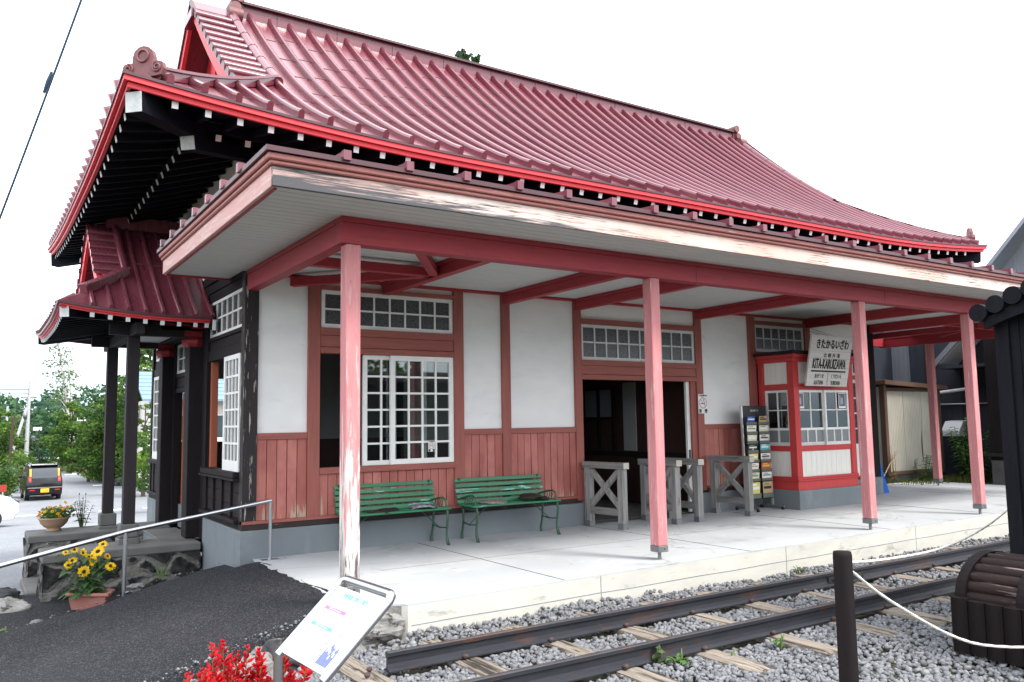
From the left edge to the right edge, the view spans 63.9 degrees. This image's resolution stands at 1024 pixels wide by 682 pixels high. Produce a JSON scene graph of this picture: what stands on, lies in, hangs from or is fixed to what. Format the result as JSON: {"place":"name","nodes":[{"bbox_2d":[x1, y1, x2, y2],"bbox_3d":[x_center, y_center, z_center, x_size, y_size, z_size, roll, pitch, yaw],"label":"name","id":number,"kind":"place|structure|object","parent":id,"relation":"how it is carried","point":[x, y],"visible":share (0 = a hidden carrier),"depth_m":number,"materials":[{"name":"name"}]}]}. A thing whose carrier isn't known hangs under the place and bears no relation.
{"place":"outdoors","nodes":[
{"label":"outdoors","id":0,"kind":"place"},
{"bbox_2d":[0,0,81,219],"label":"overhead cable","id":1,"kind":"object","parent":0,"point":[41,107],"visible":0.97,"depth_m":8.72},
{"bbox_2d":[42,71,52,92],"bbox_3d":[-4.863,-2.708,8.589,0.115,0.230,0.041,-3,-6,22],"label":"cable splice","id":2,"kind":"object","parent":1,"relation":"attached to","point":[47,81],"visible":1,"depth_m":8.58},
{"bbox_2d":[0,592,131,633],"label":"pavement","id":3,"kind":"structure","parent":0,"point":[43,611],"depth_m":7.92,"materials":[{"name":"asphalt"}]},
{"bbox_2d":[65,589,114,609],"bbox_3d":[-4.155,2.549,8.081,0.390,0.165,0.250,3,-6,-11],"label":"planter","id":4,"kind":"object","parent":3,"relation":"on","point":[83,600],"visible":0.73,"depth_m":7.99,"materials":[{"name":"ceramic"}]},
{"bbox_2d":[55,541,119,600],"bbox_3d":[-4.184,2.264,8.118,0.576,0.536,0.374,3,-7,-33],"label":"sunflower plant","id":5,"kind":"object","parent":4,"relation":"in","point":[87,586],"visible":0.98,"depth_m":8.07,"materials":[{"name":"yellow plant"}]},
{"bbox_2d":[126,583,144,589],"bbox_3d":[-3.748,2.445,8.168,0.174,0.066,0.108,3,-7,-33],"label":"loose stone","id":6,"kind":"object","parent":3,"relation":"on","point":[134,586],"visible":0.89,"depth_m":8.14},
{"bbox_2d":[0,467,201,594],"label":"road","id":7,"kind":"structure","parent":0,"point":[12,532],"depth_m":31.45,"materials":[{"name":"asphalt"}]},
{"bbox_2d":[0,495,19,522],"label":"parked car","id":8,"kind":"object","parent":7,"relation":"on","point":[9,507],"visible":1,"depth_m":24.66,"materials":[{"name":"white paint"}]},
{"bbox_2d":[18,462,62,500],"bbox_3d":[-22.074,6.521,38.446,1.740,1.665,3.424,3,-7,-35],"label":"parked car","id":9,"kind":"object","parent":7,"relation":"on","point":[40,479],"visible":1,"depth_m":37.27,"materials":[{"name":"black paint"}]},
{"bbox_2d":[0,561,328,681],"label":"asphalt ramp","id":10,"kind":"structure","parent":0,"point":[156,632],"depth_m":6.36,"materials":[{"name":"asphalt"}]},
{"bbox_2d":[12,565,305,681],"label":"gravel","id":11,"kind":"structure","parent":10,"relation":"on","point":[227,651],"depth_m":5.71,"materials":[{"name":"gravel"}]},
{"bbox_2d":[0,0,1023,411],"label":"sky","id":12,"kind":"structure","parent":0,"point":[907,111],"materials":[{"name":"white"}]},
{"bbox_2d":[2,435,1023,681],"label":"ground","id":13,"kind":"structure","parent":0,"point":[588,637],"depth_m":5.83,"materials":[{"name":"gravel"}]},
{"bbox_2d":[0,462,18,496],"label":"shrub","id":14,"kind":"object","parent":13,"relation":"on","point":[6,476],"visible":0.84,"depth_m":38.74,"materials":[{"name":"green plant"}]},
{"bbox_2d":[0,587,20,598],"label":"kerb stone","id":15,"kind":"object","parent":13,"relation":"on","point":[9,592],"visible":0.48,"depth_m":8.87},
{"bbox_2d":[8,418,14,479],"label":"rusty pole","id":16,"kind":"object","parent":13,"relation":"on","point":[11,437],"visible":0.49,"depth_m":45.42,"materials":[{"name":"metal"}]},
{"bbox_2d":[2,463,23,492],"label":"shrub","id":17,"kind":"object","parent":13,"relation":"on","point":[20,472],"visible":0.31,"depth_m":41.90,"materials":[{"name":"green plant"}]},
{"bbox_2d":[0,406,26,472],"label":"street tree","id":18,"kind":"object","parent":13,"relation":"on","point":[5,425],"visible":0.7,"depth_m":53.61,"materials":[{"name":"green plant"}]},
{"bbox_2d":[0,596,31,613],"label":"kerb stone","id":19,"kind":"object","parent":13,"relation":"on","point":[8,604],"visible":0.52,"depth_m":8.06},
{"bbox_2d":[0,414,39,463],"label":"street tree","id":20,"kind":"object","parent":13,"relation":"on","point":[17,422],"visible":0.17,"depth_m":66.93,"materials":[{"name":"green plant"}]},
{"bbox_2d":[6,381,36,467],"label":"utility pole","id":21,"kind":"object","parent":13,"relation":"on","point":[26,414],"visible":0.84,"depth_m":58.72,"materials":[{"name":"concrete"}]},
{"bbox_2d":[7,448,35,481],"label":"shrub","id":22,"kind":"object","parent":13,"relation":"on","point":[21,460],"visible":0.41,"depth_m":44.74,"materials":[{"name":"green plant"}]},
{"bbox_2d":[29,427,41,463],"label":"lamp post","id":23,"kind":"object","parent":13,"relation":"on","point":[38,434],"visible":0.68,"depth_m":64.20,"materials":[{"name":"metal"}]},
{"bbox_2d":[17,416,68,463],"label":"street tree","id":24,"kind":"object","parent":13,"relation":"on","point":[44,454],"visible":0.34,"depth_m":70.09,"materials":[{"name":"green plant"}]},
{"bbox_2d":[42,343,81,458],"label":"birch tree","id":25,"kind":"object","parent":13,"relation":"on","point":[65,391],"visible":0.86,"depth_m":65.57,"materials":[{"name":"green plant"}]},
{"bbox_2d":[37,401,89,470],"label":"maple tree","id":26,"kind":"object","parent":13,"relation":"on","point":[64,428],"visible":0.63,"depth_m":59.59,"materials":[{"name":"green plant"}]},
{"bbox_2d":[63,402,102,481],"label":"maple tree","id":27,"kind":"object","parent":13,"relation":"on","point":[78,455],"visible":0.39,"depth_m":49.49,"materials":[{"name":"green plant"}]},
{"bbox_2d":[78,392,123,480],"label":"maple tree","id":28,"kind":"object","parent":13,"relation":"on","point":[96,432],"visible":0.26,"depth_m":48.28,"materials":[{"name":"green plant"}]},
{"bbox_2d":[92,374,124,436],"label":"maple tree","id":29,"kind":"object","parent":13,"relation":"on","point":[94,399],"visible":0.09,"depth_m":51.71,"materials":[{"name":"green plant"}]},
{"bbox_2d":[20,521,201,602],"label":"entrance steps","id":30,"kind":"structure","parent":13,"relation":"on","point":[174,550],"depth_m":9.23,"materials":[{"name":"concrete"}]},
{"bbox_2d":[38,516,69,531],"bbox_3d":[-5.927,2.366,10.615,0.376,0.172,0.376,3,-7,-33],"label":"flower bowl","id":31,"kind":"object","parent":30,"relation":"on","point":[53,524],"visible":0.87,"depth_m":10.51,"materials":[{"name":"ceramic"}]},
{"bbox_2d":[36,501,75,518],"bbox_3d":[-5.910,2.208,10.635,0.461,0.255,0.298,3,-7,-33],"label":"marigold plant","id":32,"kind":"object","parent":31,"relation":"in","point":[50,512],"visible":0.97,"depth_m":10.59,"materials":[{"name":"orange plant"}]},
{"bbox_2d":[72,493,95,526],"bbox_3d":[-5.768,2.265,11.018,0.295,0.450,0.264,-2,-6,13],"label":"leafy plant","id":33,"kind":"object","parent":30,"relation":"on","point":[81,521],"visible":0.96,"depth_m":11.00,"materials":[{"name":"green plant"}]},
{"bbox_2d":[115,349,152,477],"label":"maple tree","id":34,"kind":"object","parent":13,"relation":"on","point":[145,364],"visible":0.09,"depth_m":46.82,"materials":[{"name":"green plant"}]},
{"bbox_2d":[118,403,150,496],"bbox_3d":[-17.336,5.221,38.581,2.161,4.606,2.333,3,-7,-33],"label":"maple tree","id":35,"kind":"object","parent":13,"relation":"on","point":[145,433],"visible":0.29,"depth_m":38.40,"materials":[{"name":"green plant"}]},
{"bbox_2d":[136,420,150,491],"bbox_3d":[-12.815,4.657,30.152,2.426,3.683,1.998,0,-6,-10],"label":"garden tree","id":36,"kind":"object","parent":13,"relation":"on","point":[143,465],"visible":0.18,"depth_m":29.88,"materials":[{"name":"green plant"}]},
{"bbox_2d":[0,384,295,454],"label":"wood","id":37,"kind":"object","parent":13,"relation":"on","point":[14,405],"visible":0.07,"depth_m":96.05,"materials":[{"name":"green plant"}]},
{"bbox_2d":[152,566,171,578],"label":"weed","id":38,"kind":"object","parent":13,"relation":"on","point":[162,573],"visible":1,"depth_m":8.38,"materials":[{"name":"green plant"}]},
{"bbox_2d":[123,372,223,486],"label":"village house","id":39,"kind":"structure","parent":13,"relation":"on","point":[145,381],"depth_m":44.78,"materials":[{"name":"white paint"}]},
{"bbox_2d":[217,414,222,437],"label":"window","id":40,"kind":"structure","parent":39,"relation":"in","point":[220,416],"depth_m":44.87,"materials":[{"name":"glass"}]},
{"bbox_2d":[198,668,216,681],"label":"salvia plant","id":41,"kind":"object","parent":13,"relation":"on","point":[206,676],"visible":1,"depth_m":3.85,"materials":[{"name":"red plant"}]},
{"bbox_2d":[195,641,224,681],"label":"salvia plant","id":42,"kind":"object","parent":13,"relation":"on","point":[216,661],"visible":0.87,"depth_m":3.91,"materials":[{"name":"red plant"}]},
{"bbox_2d":[216,639,244,681],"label":"salvia plant","id":43,"kind":"object","parent":13,"relation":"on","point":[229,671],"visible":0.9,"depth_m":3.97,"materials":[{"name":"red plant"}]},
{"bbox_2d":[233,644,269,681],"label":"salvia plant","id":44,"kind":"object","parent":13,"relation":"on","point":[261,673],"visible":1,"depth_m":3.97,"materials":[{"name":"red plant"}]},
{"bbox_2d":[232,651,272,680],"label":"boulder","id":45,"kind":"object","parent":13,"relation":"on","point":[268,660],"visible":0.34,"depth_m":5.23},
{"bbox_2d":[247,647,269,681],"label":"salvia plant","id":46,"kind":"object","parent":13,"relation":"on","point":[266,676],"visible":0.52,"depth_m":4.03,"materials":[{"name":"red plant"}]},
{"bbox_2d":[261,638,301,671],"bbox_3d":[-1.503,2.154,5.479,0.380,0.339,0.283,3,-7,-33],"label":"boulder","id":47,"kind":"object","parent":13,"relation":"on","point":[271,646],"visible":0.2,"depth_m":5.41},
{"bbox_2d":[269,655,294,681],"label":"salvia plant","id":48,"kind":"object","parent":13,"relation":"on","point":[286,664],"visible":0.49,"depth_m":4.05,"materials":[{"name":"red plant"}]},
{"bbox_2d":[283,668,298,681],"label":"salvia plant","id":49,"kind":"object","parent":13,"relation":"on","point":[291,676],"visible":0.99,"depth_m":4.01,"materials":[{"name":"red plant"}]},
{"bbox_2d":[297,664,313,681],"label":"salvia plant","id":50,"kind":"object","parent":13,"relation":"on","point":[309,672],"visible":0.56,"depth_m":4.08,"materials":[{"name":"red plant"}]},
{"bbox_2d":[273,575,395,681],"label":"information board","id":51,"kind":"object","parent":13,"relation":"on","point":[330,632],"visible":1,"depth_m":3.65,"materials":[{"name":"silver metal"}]},
{"bbox_2d":[338,656,394,681],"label":"railway sleeper","id":52,"kind":"object","parent":13,"relation":"on","point":[353,669],"visible":0.62,"depth_m":5.19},
{"bbox_2d":[361,612,405,647],"bbox_3d":[-1.034,2.129,6.048,0.597,0.342,0.344,3,-7,-33],"label":"concrete rubble","id":53,"kind":"object","parent":13,"relation":"on","point":[388,627],"visible":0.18,"depth_m":5.96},
{"bbox_2d":[453,48,480,62],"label":"tall tree","id":54,"kind":"object","parent":13,"relation":"on","point":[462,54],"visible":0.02,"depth_m":40.70,"materials":[{"name":"green plant"}]},
{"bbox_2d":[0,461,992,495],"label":"grass","id":55,"kind":"structure","parent":13,"relation":"on","point":[958,478],"depth_m":17.03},
{"bbox_2d":[35,0,1023,592],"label":"station building","id":56,"kind":"structure","parent":13,"relation":"on","point":[353,258],"depth_m":9.75,"materials":[{"name":"wood"}]},
{"bbox_2d":[177,344,185,373],"bbox_3d":[-4.247,0.203,10.791,0.035,0.390,1.300,3,-7,-33],"label":"door transom window","id":57,"kind":"structure","parent":56,"relation":"in","point":[181,349],"depth_m":11.19,"materials":[{"name":"white paint"}]},
{"bbox_2d":[210,288,241,337],"bbox_3d":[-3.190,-0.298,9.212,0.035,0.421,1.455,3,-7,-33],"label":"side transom window","id":58,"kind":"structure","parent":56,"relation":"in","point":[227,310],"depth_m":9.19,"materials":[{"name":"white paint"}]},
{"bbox_2d":[321,290,452,333],"bbox_3d":[-1.407,-0.321,9.421,1.633,0.414,0.035,3,-7,-33],"label":"transom window","id":59,"kind":"structure","parent":56,"relation":"in","point":[377,311],"depth_m":9.45,"materials":[{"name":"white paint"}]},
{"bbox_2d":[428,440,434,451],"bbox_3d":[-0.933,1.218,9.519,0.085,0.129,0.007,3,-7,-33],"label":"no smoking sign","id":60,"kind":"object","parent":56,"relation":"attached to","point":[431,445],"visible":1,"depth_m":9.52,"materials":[{"name":"white paper"}]},
{"bbox_2d":[581,324,694,363],"bbox_3d":[1.782,0.054,11.483,2.103,0.475,0.035,3,-7,-33],"label":"transom window","id":61,"kind":"structure","parent":56,"relation":"in","point":[599,342],"depth_m":11.36,"materials":[{"name":"white paint"}]},
{"bbox_2d":[684,382,692,511],"bbox_3d":[2.558,1.521,11.875,0.060,1.864,0.047,3,-7,-33],"label":"sliding door","id":62,"kind":"structure","parent":56,"relation":"in","point":[686,384],"depth_m":11.89,"materials":[{"name":"white paint"}]},
{"bbox_2d":[698,394,707,412],"bbox_3d":[2.788,0.916,11.979,0.185,0.281,0.009,3,-7,-33],"label":"no smoking sign","id":63,"kind":"object","parent":56,"relation":"attached to","point":[702,404],"visible":1,"depth_m":11.98,"materials":[{"name":"white paper"}]},
{"bbox_2d":[755,324,803,351],"bbox_3d":[4.265,-0.024,13.127,1.198,0.423,0.035,3,-7,-33],"label":"transom window","id":64,"kind":"structure","parent":56,"relation":"in","point":[768,338],"depth_m":13.11,"materials":[{"name":"white paint"}]},
{"bbox_2d":[766,321,852,386],"bbox_3d":[4.544,0.185,12.615,0.930,1.055,0.947,3,-7,-33],"label":"station sign","id":65,"kind":"object","parent":56,"relation":"hanging from","point":[828,361],"visible":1,"depth_m":12.27,"materials":[{"name":"metal"}]},
{"bbox_2d":[838,393,845,407],"bbox_3d":[5.117,0.923,12.724,0.170,0.235,0.005,3,-7,-33],"label":"photo sheet","id":66,"kind":"object","parent":56,"relation":"attached to","point":[841,399],"visible":1,"depth_m":12.72,"materials":[{"name":"white paper"}]},
{"bbox_2d":[853,380,859,474],"bbox_3d":[5.718,1.625,13.920,0.830,1.945,0.040,3,-7,-33],"label":"side door","id":67,"kind":"structure","parent":56,"relation":"in","point":[854,391],"depth_m":14.06,"materials":[{"name":"white paint"}]},
{"bbox_2d":[253,481,1008,639],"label":"platform","id":68,"kind":"structure","parent":13,"relation":"on","point":[468,581],"depth_m":8.43,"materials":[{"name":"concrete"}]},
{"bbox_2d":[0,499,278,595],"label":"handrail","id":69,"kind":"object","parent":68,"relation":"on","point":[125,532],"visible":0.9,"depth_m":7.87,"materials":[{"name":"silver metal"}]},
{"bbox_2d":[334,480,451,545],"bbox_3d":[-1.287,1.907,8.948,1.200,0.705,0.514,3,-7,-33],"label":"park bench","id":70,"kind":"object","parent":68,"relation":"on","point":[402,508],"visible":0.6,"depth_m":9.13,"materials":[{"name":"green paint"}]},
{"bbox_2d":[362,507,399,513],"bbox_3d":[-1.406,1.826,8.806,0.418,0.054,0.322,3,-7,-33],"label":"seat mat","id":71,"kind":"object","parent":70,"relation":"on","point":[386,510],"visible":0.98,"depth_m":8.73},
{"bbox_2d":[408,503,438,509],"bbox_3d":[-0.975,1.836,9.078,0.361,0.066,0.321,3,-7,-33],"label":"seat mat","id":72,"kind":"object","parent":70,"relation":"on","point":[419,505],"visible":0.95,"depth_m":8.98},
{"bbox_2d":[454,474,560,542],"bbox_3d":[-0.035,1.962,9.701,1.200,0.705,0.514,2,-7,-31],"label":"park bench","id":73,"kind":"object","parent":68,"relation":"on","point":[472,503],"visible":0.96,"depth_m":9.79,"materials":[{"name":"green paint"}]},
{"bbox_2d":[478,499,506,503],"bbox_3d":[-0.225,1.865,9.521,0.360,0.054,0.322,3,-7,-33],"label":"seat mat","id":74,"kind":"object","parent":73,"relation":"on","point":[501,501],"visible":1,"depth_m":9.41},
{"bbox_2d":[518,493,549,499],"bbox_3d":[0.259,1.857,9.805,0.400,0.088,0.341,3,-7,-33],"label":"seat mat","id":75,"kind":"object","parent":73,"relation":"on","point":[524,496],"visible":1,"depth_m":9.70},
{"bbox_2d":[582,461,628,529],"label":"wooden gate","id":76,"kind":"structure","parent":68,"relation":"on","point":[620,503],"depth_m":10.30,"materials":[{"name":"grey wood"}]},
{"bbox_2d":[638,459,681,524],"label":"wooden gate","id":77,"kind":"structure","parent":68,"relation":"on","point":[673,497],"depth_m":10.64,"materials":[{"name":"grey wood"}]},
{"bbox_2d":[665,457,704,521],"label":"wooden gate","id":78,"kind":"structure","parent":68,"relation":"on","point":[696,493],"depth_m":10.82,"materials":[{"name":"grey wood"}]},
{"bbox_2d":[707,455,754,516],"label":"wooden gate","id":79,"kind":"structure","parent":68,"relation":"on","point":[746,492],"depth_m":11.52,"materials":[{"name":"grey wood"}]},
{"bbox_2d":[735,406,784,511],"bbox_3d":[3.634,1.719,12.117,0.586,1.525,0.442,3,-7,-33],"label":"brochure rack","id":80,"kind":"object","parent":68,"relation":"on","point":[755,411],"visible":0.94,"depth_m":12.11,"materials":[{"name":"metal"}]},
{"bbox_2d":[753,482,759,493],"bbox_3d":[3.551,2.180,11.967,0.200,0.230,0.018,3,-7,-33],"label":"brochure","id":81,"kind":"object","parent":80,"relation":"in","point":[756,487],"visible":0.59,"depth_m":11.98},
{"bbox_2d":[763,481,771,492],"bbox_3d":[3.771,2.191,12.111,0.200,0.230,0.018,3,-7,-33],"label":"brochure","id":82,"kind":"object","parent":80,"relation":"in","point":[767,486],"visible":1,"depth_m":12.11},
{"bbox_2d":[254,534,1023,681],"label":"ballast","id":83,"kind":"structure","parent":13,"relation":"on","point":[766,651],"depth_m":5.64,"materials":[{"name":"gravel"}]},
{"bbox_2d":[416,639,508,675],"bbox_3d":[-0.084,2.143,5.149,0.202,0.134,1.967,3,-7,-34],"label":"railway sleeper","id":84,"kind":"object","parent":83,"relation":"on","point":[477,664],"visible":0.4,"depth_m":5.32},
{"bbox_2d":[457,575,957,681],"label":"rail","id":85,"kind":"object","parent":84,"relation":"on","point":[581,667],"visible":0.76,"depth_m":5.60,"materials":[{"name":"metal"}]},
{"bbox_2d":[499,625,677,681],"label":"railway sleeper","id":86,"kind":"object","parent":83,"relation":"on","point":[635,673],"visible":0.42,"depth_m":5.18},
{"bbox_2d":[652,644,665,663],"bbox_3d":[0.952,2.034,5.327,0.090,0.126,0.126,-5,-7,35],"label":"track weed","id":87,"kind":"object","parent":83,"relation":"on","point":[658,655],"visible":0.92,"depth_m":5.31,"materials":[{"name":"green plant"}]},
{"bbox_2d":[573,611,776,674],"bbox_3d":[1.071,2.204,5.939,0.201,0.133,1.966,3,-7,-33],"label":"railway sleeper","id":88,"kind":"object","parent":83,"relation":"on","point":[719,656],"visible":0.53,"depth_m":5.48,"materials":[{"name":"wood"}]},
{"bbox_2d":[666,648,691,665],"bbox_3d":[1.066,2.059,5.301,0.164,0.093,0.207,-1,-6,4],"label":"track weed","id":89,"kind":"object","parent":83,"relation":"on","point":[678,660],"visible":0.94,"depth_m":5.29,"materials":[{"name":"green plant"}]},
{"bbox_2d":[637,600,837,657],"bbox_3d":[1.669,2.232,6.302,0.202,0.131,1.958,3,-7,-32],"label":"railway sleeper","id":90,"kind":"object","parent":83,"relation":"on","point":[825,650],"visible":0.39,"depth_m":5.82,"materials":[{"name":"wood"}]},
{"bbox_2d":[770,633,786,648],"bbox_3d":[1.854,2.085,5.699,0.084,0.093,0.176,-5,-7,37],"label":"track weed","id":91,"kind":"object","parent":83,"relation":"on","point":[781,639],"visible":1,"depth_m":5.67,"materials":[{"name":"green plant"}]},
{"bbox_2d":[691,591,902,638],"bbox_3d":[2.244,2.261,6.701,0.202,0.134,1.958,3,-7,-34],"label":"railway sleeper","id":92,"kind":"object","parent":83,"relation":"on","point":[760,607],"visible":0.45,"depth_m":6.69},
{"bbox_2d":[746,581,951,625],"bbox_3d":[2.834,2.289,7.077,0.202,0.134,1.967,3,-7,-34],"label":"railway sleeper","id":93,"kind":"object","parent":83,"relation":"on","point":[935,620],"visible":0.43,"depth_m":6.57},
{"bbox_2d":[364,539,1009,677],"bbox_3d":[5.323,2.332,9.188,14.976,0.122,0.146,3,-7,-33],"label":"rail","id":94,"kind":"object","parent":93,"relation":"on","point":[413,657],"visible":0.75,"depth_m":6.33,"materials":[{"name":"metal"}]},
{"bbox_2d":[793,574,950,603],"bbox_3d":[3.426,2.317,7.449,0.201,0.135,1.961,3,-7,-33],"label":"railway sleeper","id":95,"kind":"object","parent":83,"relation":"on","point":[879,588],"visible":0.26,"depth_m":7.53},
{"bbox_2d":[853,566,936,582],"bbox_3d":[4.005,2.348,7.841,0.201,0.133,1.967,3,-7,-33],"label":"railway sleeper","id":96,"kind":"object","parent":83,"relation":"on","point":[909,577],"visible":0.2,"depth_m":7.99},
{"bbox_2d":[880,560,960,573],"bbox_3d":[4.591,2.377,8.223,0.201,0.131,1.958,3,-7,-34],"label":"railway sleeper","id":97,"kind":"object","parent":83,"relation":"on","point":[948,569],"visible":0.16,"depth_m":8.44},
{"bbox_2d":[833,550,858,681],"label":"rope post","id":98,"kind":"object","parent":13,"relation":"on","point":[848,669],"visible":1,"depth_m":4.36,"materials":[{"name":"wood"}]},
{"bbox_2d":[852,510,1006,563],"bbox_3d":[3.166,1.364,5.892,0.036,0.193,4.041,-6,-8,44],"label":"rope","id":99,"kind":"object","parent":98,"relation":"hanging from","point":[931,550],"visible":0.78,"depth_m":5.49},
{"bbox_2d":[853,571,1023,648],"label":"rope","id":100,"kind":"object","parent":98,"relation":"hanging from","point":[924,621],"visible":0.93,"depth_m":4.69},
{"bbox_2d":[875,380,947,483],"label":"storage shed","id":101,"kind":"structure","parent":13,"relation":"on","point":[903,414],"depth_m":17.34,"materials":[{"name":"wood"}]},
{"bbox_2d":[887,391,906,471],"bbox_3d":[8.021,1.883,17.173,0.640,1.660,0.032,3,-7,-33],"label":"shed door","id":102,"kind":"structure","parent":101,"relation":"in","point":[894,398],"depth_m":17.19,"materials":[{"name":"wood"}]},
{"bbox_2d":[902,391,923,469],"bbox_3d":[8.569,1.912,17.543,0.655,1.660,0.052,3,-7,-33],"label":"shed door","id":103,"kind":"structure","parent":101,"relation":"in","point":[910,400],"depth_m":17.51,"materials":[{"name":"wood"}]},
{"bbox_2d":[920,392,931,468],"bbox_3d":[9.102,1.937,17.879,0.575,1.660,0.032,3,-7,-33],"label":"shed door","id":104,"kind":"structure","parent":101,"relation":"in","point":[925,421],"depth_m":17.79,"materials":[{"name":"wood"}]},
{"bbox_2d":[913,454,942,479],"bbox_3d":[8.601,2.625,17.054,0.659,0.649,0.839,-4,-6,29],"label":"weed","id":105,"kind":"object","parent":13,"relation":"on","point":[927,473],"visible":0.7,"depth_m":17.00,"materials":[{"name":"green plant"}]},
{"bbox_2d":[873,217,1023,484],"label":"dark hall","id":106,"kind":"structure","parent":13,"relation":"on","point":[906,363],"depth_m":18.84,"materials":[{"name":"black"}]},
{"bbox_2d":[946,417,990,478],"bbox_3d":[9.648,2.287,17.378,1.189,1.351,0.752,0,-6,-12],"label":"weed","id":107,"kind":"object","parent":13,"relation":"on","point":[966,465],"visible":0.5,"depth_m":17.30,"materials":[{"name":"green plant"}]},
{"bbox_2d":[950,280,1023,669],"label":"wooden locomotive","id":108,"kind":"object","parent":13,"relation":"on","point":[987,602],"visible":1,"depth_m":5.59,"materials":[{"name":"wood"}]},
{"bbox_2d":[983,448,991,477],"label":"weed","id":109,"kind":"object","parent":13,"relation":"on","point":[989,468],"visible":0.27,"depth_m":17.84,"materials":[{"name":"green plant"}]},
{"bbox_2d":[880,463,888,493],"bbox_3d":[6.480,2.362,14.454,0.255,0.620,0.200,5,-8,-44],"label":"blue sheet","id":110,"kind":"object","parent":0,"point":[885,487],"visible":0.44,"depth_m":14.38,"materials":[{"name":"plastic"}]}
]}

